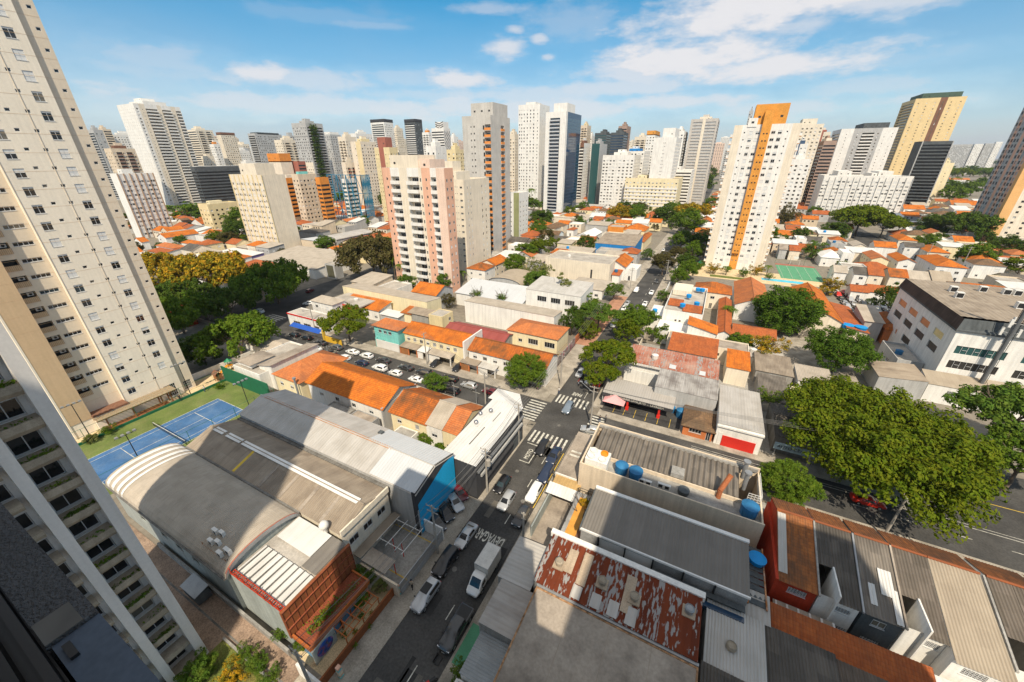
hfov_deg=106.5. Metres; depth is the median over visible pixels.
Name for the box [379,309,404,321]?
house
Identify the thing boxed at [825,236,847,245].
house
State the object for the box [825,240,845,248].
house
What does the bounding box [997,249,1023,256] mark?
house
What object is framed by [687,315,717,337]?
house
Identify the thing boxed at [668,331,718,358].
house
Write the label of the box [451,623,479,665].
green patch
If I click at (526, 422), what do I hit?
pavement
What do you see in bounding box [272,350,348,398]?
house
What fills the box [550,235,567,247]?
house
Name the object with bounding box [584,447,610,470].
cooling unit
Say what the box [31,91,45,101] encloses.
window
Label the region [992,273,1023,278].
house
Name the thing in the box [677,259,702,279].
tree
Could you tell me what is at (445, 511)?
parked car
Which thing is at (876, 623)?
window
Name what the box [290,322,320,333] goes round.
awning
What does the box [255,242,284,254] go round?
house
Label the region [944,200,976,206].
house
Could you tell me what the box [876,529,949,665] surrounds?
row house
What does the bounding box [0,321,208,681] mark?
apartment building
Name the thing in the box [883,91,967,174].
apartment tower
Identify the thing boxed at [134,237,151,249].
house
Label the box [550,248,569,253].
house
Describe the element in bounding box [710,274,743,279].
garden bed
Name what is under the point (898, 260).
house
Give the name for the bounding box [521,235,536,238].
house
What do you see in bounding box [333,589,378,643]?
garden trellis
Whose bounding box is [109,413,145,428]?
planter box
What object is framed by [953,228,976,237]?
house
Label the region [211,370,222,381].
play house
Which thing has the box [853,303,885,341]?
house
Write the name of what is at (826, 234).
house
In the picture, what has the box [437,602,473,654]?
pickup truck
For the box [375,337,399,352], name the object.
terrace wall
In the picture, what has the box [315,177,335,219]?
office building
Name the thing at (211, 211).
apartment block
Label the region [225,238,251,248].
house
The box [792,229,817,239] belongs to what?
house
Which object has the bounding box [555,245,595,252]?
shed
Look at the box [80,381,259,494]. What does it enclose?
court surround
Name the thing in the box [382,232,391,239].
house
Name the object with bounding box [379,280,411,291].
house
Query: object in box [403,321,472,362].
house
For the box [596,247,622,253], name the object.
house
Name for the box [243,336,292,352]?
house
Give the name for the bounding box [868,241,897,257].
house
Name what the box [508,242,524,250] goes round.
house
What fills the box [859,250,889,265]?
house
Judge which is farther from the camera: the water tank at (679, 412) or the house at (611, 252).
the house at (611, 252)
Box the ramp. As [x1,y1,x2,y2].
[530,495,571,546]
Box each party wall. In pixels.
[462,329,482,358]
[821,567,841,619]
[906,598,933,658]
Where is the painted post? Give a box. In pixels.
[335,664,343,678]
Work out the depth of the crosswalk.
134.75 m
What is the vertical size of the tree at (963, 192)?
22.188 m
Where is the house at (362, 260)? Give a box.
[360,248,372,262]
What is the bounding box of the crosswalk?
[266,314,285,320]
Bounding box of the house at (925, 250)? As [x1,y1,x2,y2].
[918,244,951,257]
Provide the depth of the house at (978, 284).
138.93 m
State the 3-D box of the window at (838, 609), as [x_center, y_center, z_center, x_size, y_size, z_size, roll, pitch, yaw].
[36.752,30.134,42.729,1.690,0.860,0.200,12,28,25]
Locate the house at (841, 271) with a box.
[826,265,847,285]
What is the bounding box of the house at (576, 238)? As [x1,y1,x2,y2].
[566,236,579,245]
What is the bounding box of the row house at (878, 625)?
[842,519,905,648]
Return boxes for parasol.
[603,395,625,406]
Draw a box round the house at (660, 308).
[648,305,664,327]
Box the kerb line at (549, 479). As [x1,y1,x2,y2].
[533,453,563,507]
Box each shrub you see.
[81,433,98,444]
[96,422,116,434]
[173,646,218,681]
[212,653,250,681]
[213,381,224,388]
[233,639,259,663]
[245,649,269,675]
[255,660,281,681]
[270,628,287,641]
[292,641,304,652]
[353,588,368,608]
[355,563,367,573]
[359,567,376,583]
[371,578,387,593]
[450,655,464,681]
[570,491,592,510]
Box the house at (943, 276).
[927,270,953,281]
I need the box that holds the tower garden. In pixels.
[678,266,790,286]
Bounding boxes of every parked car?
[256,308,264,312]
[289,332,299,337]
[300,335,312,340]
[302,301,311,305]
[314,339,327,345]
[329,344,342,350]
[341,354,350,360]
[345,348,359,355]
[355,359,368,366]
[359,352,373,359]
[371,363,387,372]
[375,357,390,364]
[389,369,402,376]
[398,363,413,371]
[408,375,423,383]
[410,576,440,614]
[416,367,432,376]
[429,358,442,367]
[430,511,446,531]
[431,544,459,578]
[438,500,454,523]
[443,386,460,395]
[444,374,458,383]
[447,491,464,512]
[452,362,460,371]
[454,484,468,502]
[454,521,477,549]
[460,381,477,389]
[482,387,496,394]
[493,474,511,494]
[497,489,515,511]
[511,503,530,528]
[525,480,542,503]
[534,438,549,456]
[537,462,554,483]
[546,446,561,464]
[562,400,574,414]
[575,367,583,377]
[580,424,596,433]
[834,291,841,296]
[849,492,886,509]
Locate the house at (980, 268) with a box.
[963,259,1006,278]
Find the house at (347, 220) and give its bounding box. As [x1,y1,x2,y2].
[342,216,359,223]
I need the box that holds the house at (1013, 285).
[994,280,1023,289]
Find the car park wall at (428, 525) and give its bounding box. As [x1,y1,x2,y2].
[424,518,443,539]
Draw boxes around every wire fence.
[72,372,219,439]
[104,388,273,484]
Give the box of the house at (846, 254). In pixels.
[837,249,854,262]
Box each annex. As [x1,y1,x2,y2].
[328,401,355,413]
[351,410,380,425]
[395,426,418,439]
[478,578,532,644]
[498,536,547,592]
[877,340,923,370]
[920,369,1023,419]
[934,674,951,681]
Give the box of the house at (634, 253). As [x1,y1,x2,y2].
[622,247,640,263]
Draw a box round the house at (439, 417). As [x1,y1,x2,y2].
[425,397,470,447]
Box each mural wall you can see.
[311,627,337,664]
[537,338,574,388]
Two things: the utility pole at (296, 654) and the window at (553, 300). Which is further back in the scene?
the window at (553, 300)
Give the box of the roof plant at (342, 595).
[330,573,365,612]
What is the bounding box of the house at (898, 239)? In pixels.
[887,234,917,251]
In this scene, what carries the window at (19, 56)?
in the apartment tower at (84, 318)
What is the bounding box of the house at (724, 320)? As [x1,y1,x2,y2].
[715,297,731,339]
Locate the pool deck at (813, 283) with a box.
[751,275,823,286]
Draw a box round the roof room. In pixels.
[236,350,274,368]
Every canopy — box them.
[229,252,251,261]
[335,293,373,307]
[353,511,400,558]
[361,547,396,574]
[602,378,675,418]
[772,598,834,627]
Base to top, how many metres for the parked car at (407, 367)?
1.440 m
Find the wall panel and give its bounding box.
[326,265,334,277]
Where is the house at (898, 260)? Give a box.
[886,252,916,269]
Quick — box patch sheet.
[868,568,904,626]
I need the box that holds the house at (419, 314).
[407,306,434,323]
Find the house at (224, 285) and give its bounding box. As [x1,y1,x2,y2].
[218,280,228,288]
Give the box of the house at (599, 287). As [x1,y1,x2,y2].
[575,277,611,299]
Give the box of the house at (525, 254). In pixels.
[520,249,538,256]
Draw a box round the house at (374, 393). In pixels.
[304,361,416,428]
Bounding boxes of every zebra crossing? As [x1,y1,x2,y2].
[523,399,546,420]
[528,430,567,449]
[555,394,588,409]
[587,416,604,434]
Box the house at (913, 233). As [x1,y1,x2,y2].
[900,230,926,238]
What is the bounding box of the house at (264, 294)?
[261,288,273,299]
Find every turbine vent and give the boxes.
[473,420,479,426]
[477,411,483,417]
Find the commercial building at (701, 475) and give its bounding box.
[578,422,764,551]
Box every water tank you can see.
[615,460,628,475]
[629,465,642,480]
[652,353,658,359]
[676,407,683,418]
[678,485,689,496]
[739,499,759,519]
[749,550,766,567]
[841,322,854,327]
[854,325,867,330]
[895,349,903,354]
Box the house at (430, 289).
[411,281,453,308]
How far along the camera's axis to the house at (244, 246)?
223.06 m
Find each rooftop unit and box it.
[947,285,958,291]
[953,291,965,298]
[977,285,988,291]
[1000,288,1012,294]
[1011,289,1023,295]
[1013,301,1023,308]
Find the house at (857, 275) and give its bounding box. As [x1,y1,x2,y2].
[844,266,867,284]
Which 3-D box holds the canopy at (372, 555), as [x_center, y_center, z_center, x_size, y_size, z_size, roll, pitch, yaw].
[-17.584,30.051,50.809,4.200,2.800,2.000,12,28,25]
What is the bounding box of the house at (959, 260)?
[957,255,1002,264]
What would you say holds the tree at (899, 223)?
on the ground at (366, 333)
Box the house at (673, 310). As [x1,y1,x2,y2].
[662,283,707,322]
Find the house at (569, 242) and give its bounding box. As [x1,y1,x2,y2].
[557,239,575,246]
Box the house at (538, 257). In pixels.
[527,254,548,271]
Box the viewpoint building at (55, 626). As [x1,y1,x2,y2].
[0,502,160,681]
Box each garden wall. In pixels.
[192,350,253,379]
[295,662,320,681]
[359,562,399,596]
[575,312,597,342]
[639,326,648,344]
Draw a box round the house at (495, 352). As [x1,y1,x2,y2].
[467,336,558,386]
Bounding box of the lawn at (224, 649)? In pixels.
[188,640,262,681]
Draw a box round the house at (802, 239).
[793,235,806,243]
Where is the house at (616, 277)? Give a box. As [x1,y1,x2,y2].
[611,269,622,283]
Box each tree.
[135,241,144,249]
[140,251,186,282]
[150,249,247,291]
[154,277,218,299]
[159,289,210,333]
[166,201,198,219]
[172,234,187,244]
[177,333,227,365]
[190,210,201,218]
[190,309,280,362]
[196,285,262,317]
[203,230,222,240]
[216,231,239,243]
[219,206,241,224]
[221,219,245,235]
[228,257,309,303]
[313,235,335,248]
[315,303,368,341]
[333,233,394,273]
[334,190,344,200]
[377,192,381,204]
[396,274,417,287]
[418,432,432,443]
[421,372,449,392]
[434,443,445,449]
[435,273,451,285]
[441,293,456,307]
[459,270,466,280]
[469,286,482,296]
[496,290,506,299]
[502,253,525,269]
[503,351,547,387]
[514,243,538,252]
[518,256,555,276]
[523,270,547,285]
[528,198,541,210]
[528,209,554,222]
[530,219,546,226]
[530,224,546,231]
[530,238,549,252]
[539,228,554,240]
[547,236,559,249]
[557,272,572,286]
[559,305,585,334]
[563,205,575,212]
[574,215,586,227]
[574,234,596,247]
[578,319,600,338]
[578,336,636,379]
[579,201,589,206]
[580,301,621,328]
[581,360,621,391]
[588,293,598,317]
[604,282,626,299]
[606,203,631,217]
[610,317,644,342]
[613,303,661,339]
[616,199,632,207]
[628,206,647,218]
[630,202,648,211]
[633,200,648,209]
[641,248,654,258]
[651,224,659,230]
[651,251,676,274]
[652,204,679,224]
[654,323,669,344]
[656,289,669,301]
[664,200,680,205]
[667,229,691,247]
[668,207,707,231]
[668,268,689,282]
[669,246,686,256]
[671,202,715,218]
[676,253,698,266]
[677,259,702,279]
[683,240,706,256]
[685,232,709,247]
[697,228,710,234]
[700,232,708,245]
[702,196,718,205]
[706,262,722,273]
[707,173,717,188]
[710,165,718,176]
[720,305,735,313]
[726,332,757,347]
[738,267,751,276]
[748,264,765,274]
[749,334,792,353]
[750,284,828,335]
[757,385,781,402]
[757,458,827,505]
[764,265,773,274]
[765,273,775,279]
[772,225,780,235]
[777,202,801,223]
[778,374,1011,543]
[790,227,813,235]
[801,240,829,259]
[802,325,884,373]
[806,205,823,212]
[819,277,846,295]
[820,222,853,237]
[828,204,905,235]
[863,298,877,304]
[865,216,912,236]
[872,282,899,307]
[912,213,957,232]
[912,233,941,245]
[924,211,1006,233]
[934,232,948,237]
[938,184,974,198]
[941,381,1023,440]
[943,177,959,188]
[947,180,978,194]
[950,167,975,176]
[952,241,1002,261]
[962,165,985,176]
[969,179,986,195]
[970,167,993,176]
[973,229,997,241]
[977,177,988,190]
[977,424,1023,489]
[984,234,1023,249]
[990,248,1003,254]
[1000,254,1023,273]
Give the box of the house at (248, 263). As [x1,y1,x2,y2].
[245,259,272,267]
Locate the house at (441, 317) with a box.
[428,308,452,326]
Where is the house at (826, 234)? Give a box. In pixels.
[816,229,840,243]
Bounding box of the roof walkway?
[747,546,767,611]
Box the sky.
[32,0,1023,160]
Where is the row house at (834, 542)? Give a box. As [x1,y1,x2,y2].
[806,508,861,631]
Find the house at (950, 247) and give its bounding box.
[935,241,964,258]
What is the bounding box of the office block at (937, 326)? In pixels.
[887,278,1023,384]
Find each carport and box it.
[399,341,421,357]
[417,346,430,359]
[427,348,454,366]
[459,357,480,373]
[478,361,498,378]
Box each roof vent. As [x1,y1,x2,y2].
[318,520,328,532]
[552,557,565,571]
[595,575,608,590]
[627,590,640,607]
[682,603,695,620]
[726,640,736,652]
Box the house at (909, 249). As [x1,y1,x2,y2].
[897,242,924,258]
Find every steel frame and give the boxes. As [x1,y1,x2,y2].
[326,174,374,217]
[377,517,422,556]
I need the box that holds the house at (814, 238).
[798,235,821,243]
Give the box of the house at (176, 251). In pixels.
[148,247,181,255]
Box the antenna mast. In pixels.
[978,308,1023,383]
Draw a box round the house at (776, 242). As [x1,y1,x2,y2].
[769,238,797,253]
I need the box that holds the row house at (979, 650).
[909,539,1017,681]
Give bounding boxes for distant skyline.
[214,133,729,180]
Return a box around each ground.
[110,159,1023,681]
[298,580,388,675]
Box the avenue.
[827,217,914,260]
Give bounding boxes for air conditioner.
[645,479,651,484]
[657,481,664,487]
[663,484,670,490]
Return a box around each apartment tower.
[0,0,195,439]
[88,125,119,199]
[98,125,115,147]
[104,143,143,172]
[113,131,132,148]
[117,98,201,207]
[187,126,215,165]
[201,154,216,165]
[209,140,225,165]
[216,132,241,165]
[239,147,251,160]
[240,160,253,162]
[248,132,281,162]
[274,136,298,160]
[291,118,334,198]
[305,162,320,176]
[324,132,343,196]
[329,160,337,195]
[338,132,355,161]
[341,157,360,204]
[350,130,372,141]
[350,136,380,204]
[370,119,395,147]
[374,137,397,221]
[382,155,460,292]
[394,125,405,154]
[404,119,423,154]
[404,139,407,154]
[422,128,431,154]
[425,138,446,160]
[431,121,450,149]
[445,161,490,272]
[447,143,464,170]
[451,133,458,145]
[458,140,463,149]
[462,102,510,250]
[510,129,517,191]
[518,102,549,208]
[543,103,581,212]
[576,138,590,198]
[580,121,590,142]
[587,132,594,192]
[587,139,606,203]
[594,129,610,154]
[599,149,640,208]
[609,128,627,154]
[619,122,630,150]
[627,146,649,174]
[628,140,633,150]
[634,133,645,150]
[645,130,659,174]
[648,166,694,204]
[649,128,681,178]
[678,126,687,165]
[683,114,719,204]
[704,103,802,270]
[746,107,753,124]
[777,152,811,214]
[793,137,807,158]
[798,118,823,201]
[801,135,836,209]
[819,128,830,141]
[827,122,898,174]
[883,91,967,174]
[902,141,953,204]
[929,158,954,199]
[947,144,972,174]
[963,144,983,173]
[973,108,1023,241]
[974,143,994,167]
[983,142,1002,167]
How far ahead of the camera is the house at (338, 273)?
177.29 m
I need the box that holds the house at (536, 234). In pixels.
[521,230,542,239]
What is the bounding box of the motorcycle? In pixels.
[423,676,437,681]
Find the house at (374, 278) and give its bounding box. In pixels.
[350,271,392,285]
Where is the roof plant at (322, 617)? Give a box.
[303,594,346,634]
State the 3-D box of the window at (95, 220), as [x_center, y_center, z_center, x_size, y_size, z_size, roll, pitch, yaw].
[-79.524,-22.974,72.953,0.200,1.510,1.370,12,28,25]
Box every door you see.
[513,432,520,450]
[705,432,710,440]
[720,435,755,453]
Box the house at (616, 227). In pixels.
[607,224,626,232]
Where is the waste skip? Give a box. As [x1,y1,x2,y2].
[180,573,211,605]
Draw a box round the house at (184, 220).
[177,218,191,222]
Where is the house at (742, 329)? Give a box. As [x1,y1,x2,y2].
[732,323,776,349]
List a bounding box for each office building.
[190,166,240,202]
[266,153,293,174]
[285,175,300,217]
[291,171,323,221]
[292,161,306,173]
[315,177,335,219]
[341,178,360,217]
[526,276,593,322]
[545,250,619,280]
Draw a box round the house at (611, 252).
[605,250,627,254]
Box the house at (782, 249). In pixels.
[776,244,787,258]
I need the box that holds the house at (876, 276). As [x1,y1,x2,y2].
[865,267,884,284]
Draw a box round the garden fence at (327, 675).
[319,588,393,681]
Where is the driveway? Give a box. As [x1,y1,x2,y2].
[127,522,299,681]
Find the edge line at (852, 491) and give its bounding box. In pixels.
[694,446,1022,542]
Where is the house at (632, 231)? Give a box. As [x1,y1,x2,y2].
[624,229,641,234]
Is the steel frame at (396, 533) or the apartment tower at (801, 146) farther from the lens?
the apartment tower at (801, 146)
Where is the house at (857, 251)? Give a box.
[844,246,877,262]
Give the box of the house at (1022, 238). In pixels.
[996,236,1023,245]
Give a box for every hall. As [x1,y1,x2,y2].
[228,517,355,647]
[577,228,601,238]
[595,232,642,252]
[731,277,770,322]
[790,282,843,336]
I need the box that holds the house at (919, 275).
[907,270,931,280]
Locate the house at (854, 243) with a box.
[847,240,866,247]
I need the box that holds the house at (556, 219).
[552,216,575,222]
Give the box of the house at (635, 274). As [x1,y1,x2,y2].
[624,263,640,280]
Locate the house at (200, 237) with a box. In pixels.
[195,232,225,244]
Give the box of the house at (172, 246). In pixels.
[155,242,183,249]
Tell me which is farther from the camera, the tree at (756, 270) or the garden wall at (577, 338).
the tree at (756, 270)
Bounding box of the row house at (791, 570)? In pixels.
[757,497,818,611]
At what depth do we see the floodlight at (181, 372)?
87.32 m
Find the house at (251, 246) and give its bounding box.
[246,241,267,250]
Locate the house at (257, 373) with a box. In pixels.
[233,341,301,389]
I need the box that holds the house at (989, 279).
[982,275,1023,284]
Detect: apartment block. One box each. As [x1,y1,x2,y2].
[109,169,172,237]
[198,200,239,229]
[229,163,301,248]
[510,191,527,236]
[623,174,682,211]
[807,170,914,216]
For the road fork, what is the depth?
60.27 m
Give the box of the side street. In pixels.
[259,220,531,310]
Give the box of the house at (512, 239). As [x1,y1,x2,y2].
[507,236,529,244]
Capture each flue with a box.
[715,473,733,498]
[740,459,750,478]
[741,470,752,490]
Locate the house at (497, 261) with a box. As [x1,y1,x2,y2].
[482,254,506,275]
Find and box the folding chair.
[433,652,442,665]
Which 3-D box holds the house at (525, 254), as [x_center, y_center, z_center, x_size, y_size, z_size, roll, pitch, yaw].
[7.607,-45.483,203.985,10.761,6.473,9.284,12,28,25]
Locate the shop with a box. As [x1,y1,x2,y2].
[286,307,335,333]
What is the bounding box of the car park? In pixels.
[359,522,437,594]
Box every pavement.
[197,318,251,335]
[294,532,456,681]
[305,331,549,400]
[416,385,529,425]
[438,440,572,681]
[440,472,501,537]
[498,425,531,472]
[539,229,677,394]
[575,295,627,345]
[593,230,693,408]
[597,408,902,500]
[761,492,1023,576]
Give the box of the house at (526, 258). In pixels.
[511,257,529,269]
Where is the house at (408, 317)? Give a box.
[400,306,414,322]
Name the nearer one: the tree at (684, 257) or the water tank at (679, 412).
the water tank at (679, 412)
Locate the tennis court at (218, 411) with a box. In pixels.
[88,399,241,483]
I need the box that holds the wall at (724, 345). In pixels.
[665,330,748,364]
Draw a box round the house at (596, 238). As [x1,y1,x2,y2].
[578,235,598,247]
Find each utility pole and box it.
[288,645,310,681]
[421,333,427,364]
[426,504,438,553]
[480,369,498,403]
[480,447,490,492]
[514,403,535,444]
[521,512,525,537]
[559,351,565,385]
[579,381,598,424]
[805,441,816,471]
[885,493,909,531]
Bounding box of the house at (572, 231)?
[567,227,577,235]
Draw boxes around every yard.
[621,343,772,453]
[749,502,954,657]
[774,333,877,384]
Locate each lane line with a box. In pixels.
[296,339,1023,554]
[407,283,652,681]
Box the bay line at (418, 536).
[389,524,432,579]
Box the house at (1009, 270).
[997,257,1023,274]
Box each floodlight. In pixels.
[60,400,88,433]
[114,428,137,455]
[170,361,190,393]
[233,378,248,404]
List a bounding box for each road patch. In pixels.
[374,677,383,681]
[396,656,415,681]
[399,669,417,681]
[414,674,422,681]
[425,593,442,615]
[484,500,497,517]
[495,536,506,546]
[500,547,506,561]
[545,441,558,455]
[584,386,592,393]
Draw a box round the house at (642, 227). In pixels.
[623,223,649,234]
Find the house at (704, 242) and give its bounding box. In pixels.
[689,239,705,256]
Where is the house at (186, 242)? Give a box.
[180,239,200,245]
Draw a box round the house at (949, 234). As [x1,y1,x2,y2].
[945,233,967,237]
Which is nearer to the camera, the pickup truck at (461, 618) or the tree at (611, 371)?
the pickup truck at (461, 618)
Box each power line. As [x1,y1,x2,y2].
[289,506,436,658]
[309,306,421,334]
[426,335,485,372]
[428,449,488,511]
[481,372,522,405]
[483,405,521,453]
[515,353,562,404]
[561,304,601,351]
[593,386,814,430]
[598,268,634,303]
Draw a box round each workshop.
[253,245,358,278]
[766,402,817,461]
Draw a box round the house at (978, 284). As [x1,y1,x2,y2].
[946,281,1004,287]
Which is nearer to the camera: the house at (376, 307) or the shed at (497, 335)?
the shed at (497, 335)
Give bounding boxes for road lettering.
[475,528,504,545]
[525,452,536,465]
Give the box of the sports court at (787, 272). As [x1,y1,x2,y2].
[776,265,824,281]
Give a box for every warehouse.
[104,443,301,609]
[185,417,393,564]
[238,389,455,535]
[298,228,330,238]
[323,229,371,245]
[342,283,441,310]
[455,278,527,305]
[464,296,561,329]
[489,269,529,285]
[493,583,698,681]
[533,534,702,662]
[574,203,605,207]
[579,485,750,615]
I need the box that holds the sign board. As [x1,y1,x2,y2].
[772,442,819,467]
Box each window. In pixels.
[0,129,8,139]
[0,206,16,211]
[0,397,25,421]
[0,484,12,502]
[1,26,18,39]
[2,149,19,159]
[2,223,25,229]
[5,430,46,456]
[11,48,27,60]
[12,168,27,178]
[12,240,35,246]
[15,512,34,528]
[21,70,36,81]
[21,257,43,263]
[22,187,36,196]
[28,460,65,485]
[30,272,51,279]
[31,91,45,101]
[31,204,46,213]
[37,539,53,552]
[39,287,59,294]
[40,111,55,121]
[40,221,54,230]
[48,488,82,512]
[49,130,62,139]
[49,238,62,247]
[57,254,71,262]
[58,149,70,157]
[58,562,71,574]
[65,269,78,278]
[66,167,79,175]
[68,514,99,536]
[73,284,85,292]
[74,184,87,192]
[78,585,88,595]
[81,298,92,307]
[82,200,94,208]
[85,537,114,559]
[89,216,100,224]
[95,605,103,614]
[97,232,108,240]
[101,559,128,580]
[104,246,114,254]
[117,579,141,599]
[131,598,153,618]
[144,616,165,635]
[156,633,176,651]
[168,649,186,666]
[349,531,359,545]
[363,518,373,531]
[377,505,385,516]
[528,338,537,345]
[537,296,545,301]
[544,342,554,348]
[551,298,559,303]
[565,300,574,305]
[688,428,700,434]
[786,587,806,598]
[834,607,849,616]
[859,636,877,644]
[870,619,886,630]
[923,641,940,651]
[958,668,987,681]
[959,347,994,358]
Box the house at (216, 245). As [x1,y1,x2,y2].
[196,239,224,249]
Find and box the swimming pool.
[762,278,802,283]
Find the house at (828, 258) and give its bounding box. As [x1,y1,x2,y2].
[814,249,840,266]
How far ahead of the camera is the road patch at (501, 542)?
55.62 m
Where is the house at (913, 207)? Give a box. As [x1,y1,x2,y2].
[901,204,925,211]
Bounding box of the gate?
[399,529,442,593]
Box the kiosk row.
[555,432,592,480]
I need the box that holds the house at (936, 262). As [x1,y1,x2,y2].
[913,254,968,281]
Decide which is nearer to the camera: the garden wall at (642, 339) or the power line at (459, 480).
the power line at (459, 480)
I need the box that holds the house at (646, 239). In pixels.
[641,232,651,251]
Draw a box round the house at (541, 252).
[527,239,546,253]
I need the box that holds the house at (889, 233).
[885,229,906,238]
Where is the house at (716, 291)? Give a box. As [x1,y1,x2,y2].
[695,282,731,309]
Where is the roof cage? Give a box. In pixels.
[747,473,762,504]
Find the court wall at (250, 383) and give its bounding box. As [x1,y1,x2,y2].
[220,366,269,393]
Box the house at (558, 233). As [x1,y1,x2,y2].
[543,230,563,239]
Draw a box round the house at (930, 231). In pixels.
[921,228,944,233]
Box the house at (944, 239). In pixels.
[919,236,952,243]
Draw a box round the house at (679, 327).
[653,319,687,343]
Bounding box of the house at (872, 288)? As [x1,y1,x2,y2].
[865,284,897,299]
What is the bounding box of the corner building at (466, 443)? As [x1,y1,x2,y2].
[444,389,523,498]
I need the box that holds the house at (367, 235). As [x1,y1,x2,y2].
[342,233,385,242]
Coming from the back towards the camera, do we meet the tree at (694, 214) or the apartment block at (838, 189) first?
the apartment block at (838, 189)
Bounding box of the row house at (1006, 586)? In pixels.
[963,556,1023,681]
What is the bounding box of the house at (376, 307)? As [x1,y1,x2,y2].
[350,293,391,320]
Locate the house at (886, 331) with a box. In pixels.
[877,311,892,343]
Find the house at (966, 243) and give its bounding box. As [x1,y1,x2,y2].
[956,241,976,244]
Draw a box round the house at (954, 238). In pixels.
[947,235,974,242]
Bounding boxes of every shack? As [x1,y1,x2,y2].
[751,351,793,384]
[754,372,788,411]
[791,363,831,387]
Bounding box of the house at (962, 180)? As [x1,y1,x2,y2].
[947,178,969,181]
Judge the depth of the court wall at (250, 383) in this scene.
91.57 m
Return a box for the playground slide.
[220,358,232,372]
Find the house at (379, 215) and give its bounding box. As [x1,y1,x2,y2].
[369,211,384,221]
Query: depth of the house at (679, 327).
115.75 m
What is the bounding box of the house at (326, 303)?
[309,295,345,319]
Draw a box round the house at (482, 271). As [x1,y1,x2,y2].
[467,262,494,280]
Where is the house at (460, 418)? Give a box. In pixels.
[442,403,482,446]
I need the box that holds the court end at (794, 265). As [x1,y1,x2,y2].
[775,263,813,267]
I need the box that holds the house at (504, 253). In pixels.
[493,250,519,266]
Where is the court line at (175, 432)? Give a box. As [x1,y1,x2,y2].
[92,398,242,483]
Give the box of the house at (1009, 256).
[999,256,1023,257]
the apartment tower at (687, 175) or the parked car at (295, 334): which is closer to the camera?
the parked car at (295, 334)
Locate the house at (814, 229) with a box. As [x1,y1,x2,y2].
[801,226,820,231]
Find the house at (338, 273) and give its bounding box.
[325,262,343,278]
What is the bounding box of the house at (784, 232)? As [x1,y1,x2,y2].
[776,230,792,239]
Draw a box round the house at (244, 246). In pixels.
[237,242,251,249]
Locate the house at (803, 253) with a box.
[798,243,815,256]
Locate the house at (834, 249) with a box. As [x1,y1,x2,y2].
[823,246,837,252]
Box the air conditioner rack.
[202,527,232,561]
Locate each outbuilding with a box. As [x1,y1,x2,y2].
[723,348,750,386]
[770,602,935,681]
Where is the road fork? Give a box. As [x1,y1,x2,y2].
[918,472,1023,534]
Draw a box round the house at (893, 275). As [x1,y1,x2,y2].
[880,268,908,286]
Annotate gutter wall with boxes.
[551,528,705,601]
[702,601,743,623]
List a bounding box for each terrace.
[76,365,234,442]
[559,487,592,538]
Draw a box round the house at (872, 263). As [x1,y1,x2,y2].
[853,261,886,266]
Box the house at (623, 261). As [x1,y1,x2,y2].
[615,253,633,280]
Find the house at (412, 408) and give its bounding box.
[388,387,452,438]
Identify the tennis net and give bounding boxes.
[152,422,186,444]
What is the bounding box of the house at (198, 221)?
[191,218,204,225]
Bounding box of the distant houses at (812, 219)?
[126,191,977,239]
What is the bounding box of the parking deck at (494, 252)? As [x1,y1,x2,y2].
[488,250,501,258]
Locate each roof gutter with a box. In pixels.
[813,520,820,596]
[851,533,864,613]
[889,545,908,630]
[982,574,1019,673]
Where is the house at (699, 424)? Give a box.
[681,405,716,441]
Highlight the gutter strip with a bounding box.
[158,571,282,681]
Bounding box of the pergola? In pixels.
[92,385,175,428]
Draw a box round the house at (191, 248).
[181,243,211,254]
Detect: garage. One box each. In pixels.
[530,474,580,536]
[713,384,764,454]
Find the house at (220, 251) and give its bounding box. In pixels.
[203,249,222,253]
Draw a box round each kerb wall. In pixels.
[78,379,225,445]
[222,637,273,681]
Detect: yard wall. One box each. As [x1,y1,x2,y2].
[325,336,341,344]
[623,368,657,386]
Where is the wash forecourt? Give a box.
[601,401,680,430]
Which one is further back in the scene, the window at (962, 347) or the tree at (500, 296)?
the tree at (500, 296)
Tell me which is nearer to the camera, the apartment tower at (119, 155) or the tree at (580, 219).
the tree at (580, 219)
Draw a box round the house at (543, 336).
[506,318,569,355]
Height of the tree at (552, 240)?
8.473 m
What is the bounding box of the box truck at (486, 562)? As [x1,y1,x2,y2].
[466,541,500,597]
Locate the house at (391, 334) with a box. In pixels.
[372,318,409,347]
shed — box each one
[222,248,263,259]
[301,237,334,247]
[445,321,512,343]
[459,630,508,681]
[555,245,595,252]
[586,221,612,232]
[626,344,719,379]
[652,368,718,411]
[698,598,766,681]
[698,660,743,681]
[741,589,770,627]
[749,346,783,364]
[765,626,839,681]
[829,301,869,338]
[836,659,887,681]
[862,360,928,399]
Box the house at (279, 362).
[257,343,318,389]
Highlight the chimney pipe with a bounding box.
[292,377,299,394]
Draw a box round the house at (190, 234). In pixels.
[157,229,198,244]
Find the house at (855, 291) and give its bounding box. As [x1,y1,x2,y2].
[845,284,869,300]
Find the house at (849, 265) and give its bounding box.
[838,262,865,278]
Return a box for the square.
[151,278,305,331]
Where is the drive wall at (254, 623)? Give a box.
[157,542,291,655]
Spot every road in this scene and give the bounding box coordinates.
[194,303,1023,572]
[359,185,714,681]
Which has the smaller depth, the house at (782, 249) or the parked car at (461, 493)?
the parked car at (461, 493)
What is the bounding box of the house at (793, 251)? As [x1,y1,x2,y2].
[785,245,800,260]

